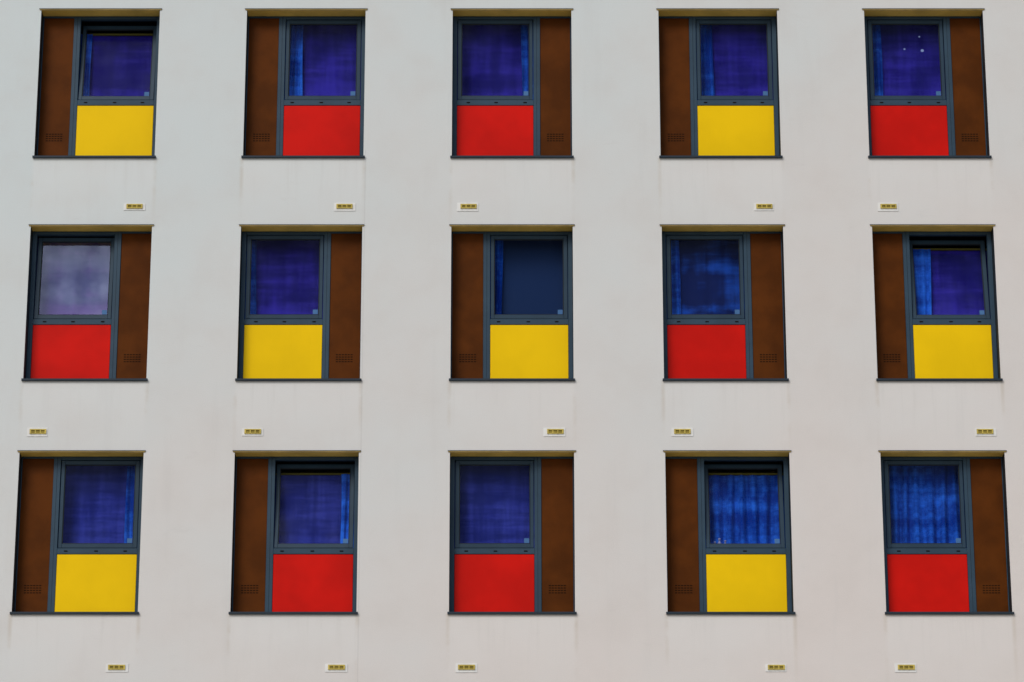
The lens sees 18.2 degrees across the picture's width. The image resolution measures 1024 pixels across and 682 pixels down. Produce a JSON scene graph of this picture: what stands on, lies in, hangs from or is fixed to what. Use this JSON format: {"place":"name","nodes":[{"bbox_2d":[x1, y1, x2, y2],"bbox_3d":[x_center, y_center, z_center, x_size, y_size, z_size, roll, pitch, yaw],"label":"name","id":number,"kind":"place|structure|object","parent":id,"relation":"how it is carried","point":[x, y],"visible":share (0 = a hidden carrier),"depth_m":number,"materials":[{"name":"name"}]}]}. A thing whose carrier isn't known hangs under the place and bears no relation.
{"place":"outdoors","nodes":[
{"label":"outdoors","id":0,"kind":"place"},
{"label":"ground","id":1,"kind":"structure","parent":0,"visible":0},
{"bbox_2d":[0,0,1023,681],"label":"walls","id":2,"kind":"structure","parent":1,"relation":"on","point":[406,414],"depth_m":38.98,"materials":[{"name":"paint"}]},
{"bbox_2d":[27,428,47,436],"bbox_3d":[-5.746,1.100,38.732,0.245,0.112,0.020,0,-18,0],"label":"wall vent","id":3,"kind":"object","parent":2,"relation":"attached to","point":[37,432],"depth_m":38.73,"materials":[{"name":"paint"}]},
{"bbox_2d":[34,238,110,314],"bbox_3d":[-5.397,-0.668,39.759,1.104,1.296,0.018,0,-18,0],"label":"curtain","id":4,"kind":"object","parent":2,"relation":"hanging from","point":[74,278],"visible":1,"depth_m":39.80,"materials":[{"name":"purple fabric"}]},
{"bbox_2d":[10,612,138,614],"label":"sill","id":5,"kind":"structure","parent":2,"relation":"attached to","point":[74,613],"depth_m":38.02,"materials":[{"name":"metal"}]},
{"bbox_2d":[14,457,142,611],"bbox_3d":[-5.200,2.362,38.554,1.496,1.998,0.074,0,-18,0],"label":"frame","id":6,"kind":"object","parent":2,"relation":"on","point":[55,550],"visible":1,"depth_m":38.52,"materials":[{"name":"grey metal"}]},
{"bbox_2d":[15,459,136,611],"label":"panels","id":7,"kind":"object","parent":6,"relation":"attached to","point":[95,582],"depth_m":38.41,"materials":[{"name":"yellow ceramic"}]},
{"bbox_2d":[58,461,139,547],"bbox_3d":[-4.988,1.979,38.689,0.948,1.090,0.052,0,-18,0],"label":"sash","id":8,"kind":"object","parent":6,"relation":"attached to","point":[133,544],"visible":1,"depth_m":38.67,"materials":[{"name":"grey metal"}]},
{"bbox_2d":[17,450,145,451],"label":"lintel trim","id":9,"kind":"structure","parent":2,"relation":"attached to","point":[81,450],"depth_m":38.66,"materials":[{"name":"metal"}]},
{"bbox_2d":[21,378,147,380],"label":"sill","id":10,"kind":"structure","parent":2,"relation":"attached to","point":[84,379],"depth_m":38.91,"materials":[{"name":"metal"}]},
{"bbox_2d":[78,34,92,95],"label":"side curtain","id":11,"kind":"object","parent":2,"relation":"hanging from","point":[87,67],"visible":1,"depth_m":40.63,"materials":[{"name":"blue fabric"}]},
{"bbox_2d":[26,232,151,377],"bbox_3d":[-5.200,-0.401,39.452,1.496,1.998,0.074,0,-18,0],"label":"frame","id":12,"kind":"object","parent":2,"relation":"on","point":[113,321],"visible":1,"depth_m":39.42,"materials":[{"name":"grey metal"}]},
{"bbox_2d":[34,238,114,318],"bbox_3d":[-5.412,-0.770,39.621,0.948,1.090,0.052,0,-22,0],"label":"sash","id":13,"kind":"object","parent":12,"relation":"in","point":[37,315],"visible":1,"depth_m":39.59,"materials":[{"name":"grey metal"}]},
{"bbox_2d":[31,234,151,377],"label":"panels","id":14,"kind":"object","parent":12,"relation":"attached to","point":[70,351],"depth_m":39.31,"materials":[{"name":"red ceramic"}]},
{"bbox_2d":[29,224,153,225],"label":"lintel trim","id":15,"kind":"structure","parent":2,"relation":"attached to","point":[91,224],"depth_m":39.55,"materials":[{"name":"metal"}]},
{"bbox_2d":[58,466,127,542],"bbox_3d":[-5.005,2.095,38.861,1.114,1.296,0.018,0,-18,0],"label":"curtain","id":16,"kind":"object","parent":2,"relation":"hanging from","point":[94,505],"visible":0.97,"depth_m":38.90,"materials":[{"name":"fabric"}]},
{"bbox_2d":[32,155,155,157],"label":"sill","id":17,"kind":"structure","parent":2,"relation":"attached to","point":[93,156],"depth_m":39.81,"materials":[{"name":"metal"}]},
{"bbox_2d":[37,16,159,154],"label":"frame","id":18,"kind":"object","parent":2,"relation":"on","point":[75,101],"visible":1,"depth_m":40.34,"materials":[{"name":"grey metal"}]},
{"bbox_2d":[38,19,153,154],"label":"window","id":19,"kind":"structure","parent":18,"relation":"attached to","point":[114,130],"depth_m":40.21,"materials":[{"name":"yellow ceramic"}]},
{"bbox_2d":[78,26,156,99],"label":"sash","id":20,"kind":"object","parent":18,"relation":"attached to","point":[118,28],"visible":1,"depth_m":40.54,"materials":[{"name":"grey metal"}]},
{"bbox_2d":[39,8,161,9],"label":"lintel trim","id":21,"kind":"structure","parent":2,"relation":"attached to","point":[100,8],"depth_m":40.45,"materials":[{"name":"metal"}]},
{"bbox_2d":[106,664,128,671],"bbox_3d":[-4.669,3.863,37.834,0.268,0.100,0.020,0,-18,0],"label":"wall vent","id":22,"kind":"object","parent":2,"relation":"attached to","point":[117,667],"depth_m":37.83,"materials":[{"name":"paint"}]},
{"bbox_2d":[89,36,152,95],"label":"curtain","id":23,"kind":"object","parent":2,"relation":"hanging from","point":[120,65],"visible":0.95,"depth_m":40.68,"materials":[{"name":"fabric"}]},
{"bbox_2d":[124,461,140,542],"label":"side curtain","id":24,"kind":"object","parent":2,"relation":"hanging from","point":[129,509],"visible":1,"depth_m":38.85,"materials":[{"name":"blue fabric"}]},
{"bbox_2d":[245,241,256,313],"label":"side curtain","id":25,"kind":"object","parent":2,"relation":"hanging from","point":[253,282],"visible":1,"depth_m":39.74,"materials":[{"name":"blue fabric"}]},
{"bbox_2d":[256,241,323,327],"bbox_3d":[-2.794,-0.668,39.758,1.112,1.296,0.017,0,-18,0],"label":"curtain","id":26,"kind":"object","parent":2,"relation":"hanging from","point":[287,277],"visible":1,"depth_m":39.80,"materials":[{"name":"fabric"}]},
{"bbox_2d":[284,22,302,99],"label":"side curtain","id":27,"kind":"object","parent":2,"relation":"hanging from","point":[296,62],"visible":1,"depth_m":40.64,"materials":[{"name":"blue fabric"}]},
{"bbox_2d":[229,612,357,614],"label":"sill","id":28,"kind":"structure","parent":2,"relation":"attached to","point":[293,613],"depth_m":38.02,"materials":[{"name":"metal"}]},
{"bbox_2d":[232,457,358,611],"bbox_3d":[-2.600,2.362,38.554,1.496,1.998,0.074,0,-18,0],"label":"frame","id":29,"kind":"object","parent":2,"relation":"on","point":[271,550],"visible":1,"depth_m":38.52,"materials":[{"name":"grey metal"}]},
{"bbox_2d":[233,459,352,611],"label":"panels","id":30,"kind":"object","parent":29,"relation":"attached to","point":[312,582],"depth_m":38.41,"materials":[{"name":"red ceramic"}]},
{"bbox_2d":[274,464,354,547],"bbox_3d":[-2.388,2.005,38.746,0.948,1.090,0.052,0,-25,0],"label":"sash","id":31,"kind":"object","parent":29,"relation":"in","point":[280,467],"visible":1,"depth_m":38.72,"materials":[{"name":"grey metal"}]},
{"bbox_2d":[233,450,360,451],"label":"lintel trim","id":32,"kind":"structure","parent":2,"relation":"attached to","point":[296,450],"depth_m":38.66,"materials":[{"name":"metal"}]},
{"bbox_2d":[235,378,360,380],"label":"sill","id":33,"kind":"structure","parent":2,"relation":"attached to","point":[297,379],"depth_m":38.91,"materials":[{"name":"metal"}]},
{"bbox_2d":[238,232,361,377],"bbox_3d":[-2.600,-0.401,39.452,1.496,1.998,0.074,0,-18,0],"label":"frame","id":34,"kind":"object","parent":2,"relation":"on","point":[324,322],"visible":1,"depth_m":39.41,"materials":[{"name":"grey metal"}]},
{"bbox_2d":[245,235,323,318],"bbox_3d":[-2.812,-0.785,39.584,0.948,1.090,0.052,0,-18,0],"label":"sash","id":35,"kind":"object","parent":34,"relation":"attached to","point":[251,238],"visible":1,"depth_m":39.58,"materials":[{"name":"grey metal"}]},
{"bbox_2d":[243,234,361,377],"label":"panels","id":36,"kind":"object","parent":34,"relation":"attached to","point":[282,351],"depth_m":39.31,"materials":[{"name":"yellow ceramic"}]},
{"bbox_2d":[239,224,363,225],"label":"lintel trim","id":37,"kind":"structure","parent":2,"relation":"attached to","point":[301,224],"depth_m":39.55,"materials":[{"name":"metal"}]},
{"bbox_2d":[241,155,364,157],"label":"sill","id":38,"kind":"structure","parent":2,"relation":"attached to","point":[302,156],"depth_m":39.81,"materials":[{"name":"metal"}]},
{"bbox_2d":[244,16,365,154],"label":"frame","id":39,"kind":"object","parent":2,"relation":"on","point":[281,102],"visible":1,"depth_m":40.33,"materials":[{"name":"grey metal"}]},
{"bbox_2d":[246,19,359,154],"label":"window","id":40,"kind":"structure","parent":39,"relation":"attached to","point":[321,130],"depth_m":40.21,"materials":[{"name":"red ceramic"}]},
{"bbox_2d":[285,20,360,99],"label":"sash","id":41,"kind":"object","parent":39,"relation":"attached to","point":[329,22],"visible":1,"depth_m":40.48,"materials":[{"name":"grey metal"}]},
{"bbox_2d":[245,8,367,9],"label":"lintel trim","id":42,"kind":"structure","parent":2,"relation":"attached to","point":[306,8],"depth_m":40.45,"materials":[{"name":"metal"}]},
{"bbox_2d":[274,475,341,542],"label":"curtain","id":43,"kind":"object","parent":2,"relation":"hanging from","point":[310,508],"visible":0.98,"depth_m":38.88,"materials":[{"name":"fabric"}]},
{"bbox_2d":[302,24,361,99],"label":"curtain","id":44,"kind":"object","parent":2,"relation":"hanging from","point":[329,62],"visible":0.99,"depth_m":40.70,"materials":[{"name":"fabric"}]},
{"bbox_2d":[340,474,353,547],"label":"side curtain","id":45,"kind":"object","parent":2,"relation":"hanging from","point":[345,506],"visible":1,"depth_m":38.83,"materials":[{"name":"blue fabric"}]},
{"bbox_2d":[456,663,476,671],"bbox_3d":[-0.540,3.863,37.834,0.255,0.111,0.020,0,-18,0],"label":"wall vent","id":46,"kind":"object","parent":2,"relation":"attached to","point":[466,667],"depth_m":37.83,"materials":[{"name":"paint"}]},
{"bbox_2d":[457,24,521,99],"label":"curtain","id":47,"kind":"object","parent":2,"relation":"hanging from","point":[491,60],"visible":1,"depth_m":40.70,"materials":[{"name":"fabric"}]},
{"bbox_2d":[454,466,528,547],"bbox_3d":[-0.193,2.095,38.861,1.102,1.296,0.017,0,-18,0],"label":"curtain","id":48,"kind":"object","parent":2,"relation":"hanging from","point":[494,504],"visible":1,"depth_m":38.90,"materials":[{"name":"fabric"}]},
{"bbox_2d":[490,237,502,318],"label":"side curtain","id":49,"kind":"object","parent":2,"relation":"hanging from","point":[498,271],"visible":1,"depth_m":39.75,"materials":[{"name":"blue fabric"}]},
{"bbox_2d":[449,457,574,611],"bbox_3d":[0.000,2.362,38.554,1.496,1.998,0.074,0,-18,0],"label":"frame","id":50,"kind":"object","parent":2,"relation":"on","point":[536,550],"visible":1,"depth_m":38.52,"materials":[{"name":"grey metal"}]},
{"bbox_2d":[455,461,533,547],"bbox_3d":[-0.212,1.978,38.686,0.948,1.090,0.052,0,-18,0],"label":"sash","id":51,"kind":"object","parent":50,"relation":"attached to","point":[458,464],"visible":1,"depth_m":38.66,"materials":[{"name":"grey metal"}]},
{"bbox_2d":[454,459,573,611],"bbox_3d":[0.022,2.357,38.545,1.427,1.942,0.028,0,-18,0],"label":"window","id":52,"kind":"structure","parent":50,"relation":"attached to","point":[493,582],"depth_m":38.41,"materials":[{"name":"red ceramic"}]},
{"bbox_2d":[451,232,572,377],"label":"frame","id":53,"kind":"object","parent":2,"relation":"on","point":[487,321],"visible":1,"depth_m":39.41,"materials":[{"name":"grey metal"}]},
{"bbox_2d":[452,234,568,377],"bbox_3d":[-0.022,-0.406,39.443,1.427,1.942,0.028,0,-18,0],"label":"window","id":54,"kind":"structure","parent":53,"relation":"attached to","point":[528,351],"depth_m":39.31,"materials":[{"name":"yellow ceramic"}]},
{"bbox_2d":[491,235,567,318],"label":"sash","id":55,"kind":"object","parent":53,"relation":"attached to","point":[564,315],"visible":1,"depth_m":39.56,"materials":[{"name":"grey metal"}]},
{"bbox_2d":[452,16,571,154],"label":"frame","id":56,"kind":"object","parent":2,"relation":"on","point":[535,102],"visible":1,"depth_m":40.32,"materials":[{"name":"grey metal"}]},
{"bbox_2d":[458,20,532,99],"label":"sash","id":57,"kind":"object","parent":56,"relation":"attached to","point":[461,23],"visible":1,"depth_m":40.48,"materials":[{"name":"grey metal"}]},
{"bbox_2d":[457,19,570,154],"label":"window panels","id":58,"kind":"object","parent":56,"relation":"attached to","point":[494,130],"depth_m":40.21,"materials":[{"name":"red metal"}]},
{"bbox_2d":[447,612,576,614],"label":"sill","id":59,"kind":"structure","parent":2,"relation":"attached to","point":[511,613],"depth_m":38.02,"materials":[{"name":"metal"}]},
{"bbox_2d":[449,378,574,380],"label":"sill","id":60,"kind":"structure","parent":2,"relation":"attached to","point":[511,379],"depth_m":38.91,"materials":[{"name":"metal"}]},
{"bbox_2d":[450,155,573,157],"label":"sill","id":61,"kind":"structure","parent":2,"relation":"attached to","point":[511,156],"depth_m":39.81,"materials":[{"name":"metal"}]},
{"bbox_2d":[448,450,575,451],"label":"lintel trim","id":62,"kind":"structure","parent":2,"relation":"attached to","point":[511,450],"depth_m":38.66,"materials":[{"name":"metal"}]},
{"bbox_2d":[449,224,574,225],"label":"lintel trim","id":63,"kind":"structure","parent":2,"relation":"attached to","point":[511,224],"depth_m":39.55,"materials":[{"name":"metal"}]},
{"bbox_2d":[451,8,572,9],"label":"lintel trim","id":64,"kind":"structure","parent":2,"relation":"attached to","point":[511,8],"depth_m":40.45,"materials":[{"name":"metal"}]},
{"bbox_2d":[521,25,528,95],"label":"side curtain","id":65,"kind":"object","parent":2,"relation":"hanging from","point":[525,52],"visible":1,"depth_m":40.66,"materials":[{"name":"blue fabric"}]},
{"bbox_2d":[502,238,567,313],"bbox_3d":[0.195,-0.668,39.759,1.113,1.296,0.001,0,-18,0],"label":"curtain","id":66,"kind":"object","parent":2,"relation":"hanging from","point":[532,279],"visible":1,"depth_m":39.80,"materials":[{"name":"fabric"}]},
{"bbox_2d":[666,240,680,313],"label":"side curtain","id":67,"kind":"object","parent":2,"relation":"hanging from","point":[676,283],"visible":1,"depth_m":39.74,"materials":[{"name":"blue fabric"}]},
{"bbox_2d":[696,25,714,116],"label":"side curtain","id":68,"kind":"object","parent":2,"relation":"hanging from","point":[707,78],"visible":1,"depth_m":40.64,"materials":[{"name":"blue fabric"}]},
{"bbox_2d":[679,240,744,318],"bbox_3d":[2.403,-0.668,39.759,1.104,1.296,0.018,0,-18,0],"label":"curtain","id":69,"kind":"object","parent":2,"relation":"hanging from","point":[709,275],"visible":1,"depth_m":39.80,"materials":[{"name":"blue fabric"}]},
{"bbox_2d":[656,8,778,9],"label":"lintel trim","id":70,"kind":"structure","parent":2,"relation":"attached to","point":[717,8],"depth_m":40.45,"materials":[{"name":"metal"}]},
{"bbox_2d":[658,16,778,154],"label":"frame","id":71,"kind":"object","parent":2,"relation":"on","point":[694,102],"visible":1,"depth_m":40.33,"materials":[{"name":"grey metal"}]},
{"bbox_2d":[659,19,774,154],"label":"window panels","id":72,"kind":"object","parent":71,"relation":"attached to","point":[735,130],"depth_m":40.21,"materials":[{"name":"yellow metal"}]},
{"bbox_2d":[696,20,772,99],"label":"sash","id":73,"kind":"object","parent":71,"relation":"attached to","point":[767,23],"visible":1,"depth_m":40.48,"materials":[{"name":"grey metal"}]},
{"bbox_2d":[659,155,782,157],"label":"sill","id":74,"kind":"structure","parent":2,"relation":"attached to","point":[720,156],"depth_m":39.81,"materials":[{"name":"metal"}]},
{"bbox_2d":[660,224,784,225],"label":"lintel trim","id":75,"kind":"structure","parent":2,"relation":"attached to","point":[722,224],"depth_m":39.55,"materials":[{"name":"metal"}]},
{"bbox_2d":[662,232,785,377],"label":"frame","id":76,"kind":"object","parent":2,"relation":"on","point":[747,321],"visible":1,"depth_m":39.41,"materials":[{"name":"grey metal"}]},
{"bbox_2d":[666,235,743,318],"bbox_3d":[2.388,-0.785,39.584,0.948,1.090,0.052,0,-18,0],"label":"sash","id":77,"kind":"object","parent":76,"relation":"attached to","point":[669,238],"visible":1,"depth_m":39.56,"materials":[{"name":"grey metal"}]},
{"bbox_2d":[667,234,784,377],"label":"panels","id":78,"kind":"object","parent":76,"relation":"attached to","point":[706,351],"depth_m":39.31,"materials":[{"name":"red paint"}]},
{"bbox_2d":[663,378,788,380],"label":"sill","id":79,"kind":"structure","parent":2,"relation":"attached to","point":[725,379],"depth_m":38.91,"materials":[{"name":"metal"}]},
{"bbox_2d":[663,450,790,451],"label":"lintel trim","id":80,"kind":"structure","parent":2,"relation":"attached to","point":[726,450],"depth_m":38.66,"materials":[{"name":"metal"}]},
{"bbox_2d":[665,457,791,611],"bbox_3d":[2.600,2.362,38.554,1.496,1.998,0.074,0,-18,0],"label":"frame","id":81,"kind":"object","parent":2,"relation":"on","point":[703,550],"visible":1,"depth_m":38.52,"materials":[{"name":"grey metal"}]},
{"bbox_2d":[666,459,786,611],"bbox_3d":[2.602,2.382,38.624,1.476,1.942,0.193,0,-18,0],"label":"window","id":82,"kind":"structure","parent":81,"relation":"attached to","point":[746,582],"depth_m":38.41,"materials":[{"name":"yellow ceramic"}]},
{"bbox_2d":[704,464,784,547],"bbox_3d":[2.812,2.006,38.749,0.948,1.090,0.052,0,-25,0],"label":"sash","id":83,"kind":"object","parent":81,"relation":"in","point":[778,468],"visible":1,"depth_m":38.74,"materials":[{"name":"grey metal"}]},
{"bbox_2d":[666,612,794,614],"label":"sill","id":84,"kind":"structure","parent":2,"relation":"attached to","point":[730,613],"depth_m":38.02,"materials":[{"name":"metal"}]},
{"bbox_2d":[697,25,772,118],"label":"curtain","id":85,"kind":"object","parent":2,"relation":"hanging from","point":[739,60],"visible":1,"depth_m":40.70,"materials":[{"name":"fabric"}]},
{"bbox_2d":[705,475,784,543],"bbox_3d":[2.795,2.174,38.836,1.114,1.130,0.080,0,-18,0],"label":"curtain","id":86,"kind":"object","parent":2,"relation":"hanging from","point":[743,508],"visible":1,"depth_m":38.88,"materials":[{"name":"blue fabric"}]},
{"bbox_2d":[867,25,882,95],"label":"side curtain","id":87,"kind":"object","parent":2,"relation":"hanging from","point":[877,59],"visible":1,"depth_m":40.65,"materials":[{"name":"blue fabric"}]},
{"bbox_2d":[895,663,915,671],"bbox_3d":[4.654,3.863,37.834,0.254,0.108,0.020,0,-18,0],"label":"wall vent","id":88,"kind":"object","parent":2,"relation":"attached to","point":[905,667],"depth_m":37.83,"materials":[{"name":"paint"}]},
{"bbox_2d":[880,25,945,95],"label":"curtain","id":89,"kind":"object","parent":2,"relation":"hanging from","point":[911,69],"visible":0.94,"depth_m":40.70,"materials":[{"name":"fabric"}]},
{"bbox_2d":[913,249,931,314],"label":"side curtain","id":90,"kind":"object","parent":2,"relation":"hanging from","point":[922,265],"visible":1,"depth_m":39.73,"materials":[{"name":"blue fabric"}]},
{"bbox_2d":[862,8,984,9],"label":"lintel trim","id":91,"kind":"structure","parent":2,"relation":"attached to","point":[923,8],"depth_m":40.45,"materials":[{"name":"metal"}]},
{"bbox_2d":[883,462,965,542],"bbox_3d":[5.005,2.095,38.861,1.114,1.296,0.079,0,-18,0],"label":"curtain","id":92,"kind":"object","parent":2,"relation":"hanging from","point":[924,505],"visible":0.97,"depth_m":38.90,"materials":[{"name":"blue fabric"}]},
{"bbox_2d":[864,16,986,154],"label":"frame","id":93,"kind":"object","parent":2,"relation":"on","point":[948,102],"visible":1,"depth_m":40.33,"materials":[{"name":"grey metal"}]},
{"bbox_2d":[867,20,945,99],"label":"sash","id":94,"kind":"object","parent":93,"relation":"attached to","point":[870,23],"visible":1,"depth_m":40.48,"materials":[{"name":"grey metal"}]},
{"bbox_2d":[870,19,985,154],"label":"panels","id":95,"kind":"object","parent":93,"relation":"attached to","point":[909,130],"depth_m":40.21,"materials":[{"name":"red paint"}]},
{"bbox_2d":[868,155,991,157],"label":"sill","id":96,"kind":"structure","parent":2,"relation":"attached to","point":[929,156],"depth_m":39.81,"materials":[{"name":"metal"}]},
{"bbox_2d":[870,224,994,225],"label":"lintel trim","id":97,"kind":"structure","parent":2,"relation":"attached to","point":[932,224],"depth_m":39.55,"materials":[{"name":"metal"}]},
{"bbox_2d":[872,232,997,377],"bbox_3d":[5.200,-0.401,39.452,1.496,1.998,0.074,0,-18,0],"label":"frame","id":98,"kind":"object","parent":2,"relation":"on","point":[910,321],"visible":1,"depth_m":39.42,"materials":[{"name":"grey metal"}]},
{"bbox_2d":[872,234,992,377],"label":"panels","id":99,"kind":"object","parent":98,"relation":"attached to","point":[952,351],"depth_m":39.31,"materials":[{"name":"yellow paint"}]},
{"bbox_2d":[909,240,989,318],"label":"sash","id":100,"kind":"object","parent":98,"relation":"attached to","point":[981,243],"visible":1,"depth_m":39.66,"materials":[{"name":"grey metal"}]},
{"bbox_2d":[876,378,1002,380],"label":"sill","id":101,"kind":"structure","parent":2,"relation":"attached to","point":[939,379],"depth_m":38.91,"materials":[{"name":"metal"}]},
{"bbox_2d":[878,450,1006,451],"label":"lintel trim","id":102,"kind":"structure","parent":2,"relation":"attached to","point":[942,450],"depth_m":38.66,"materials":[{"name":"metal"}]},
{"bbox_2d":[881,457,1009,611],"bbox_3d":[5.200,2.362,38.554,1.496,1.998,0.074,0,-18,0],"label":"frame","id":103,"kind":"object","parent":2,"relation":"on","point":[968,550],"visible":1,"depth_m":38.52,"materials":[{"name":"grey metal"}]},
{"bbox_2d":[884,461,965,547],"bbox_3d":[4.988,1.978,38.686,0.948,1.090,0.052,0,-18,0],"label":"sash","id":104,"kind":"object","parent":103,"relation":"attached to","point":[890,544],"visible":1,"depth_m":38.66,"materials":[{"name":"grey metal"}]},
{"bbox_2d":[887,459,1008,611],"bbox_3d":[5.222,2.357,38.545,1.427,1.942,0.028,0,-18,0],"label":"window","id":105,"kind":"structure","parent":103,"relation":"attached to","point":[927,582],"depth_m":38.41,"materials":[{"name":"red ceramic"}]},
{"bbox_2d":[885,612,1013,614],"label":"sill","id":106,"kind":"structure","parent":2,"relation":"attached to","point":[949,613],"depth_m":38.02,"materials":[{"name":"metal"}]},
{"bbox_2d":[931,251,989,314],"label":"curtain","id":107,"kind":"object","parent":2,"relation":"hanging from","point":[956,284],"visible":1,"depth_m":39.78,"materials":[{"name":"fabric"}]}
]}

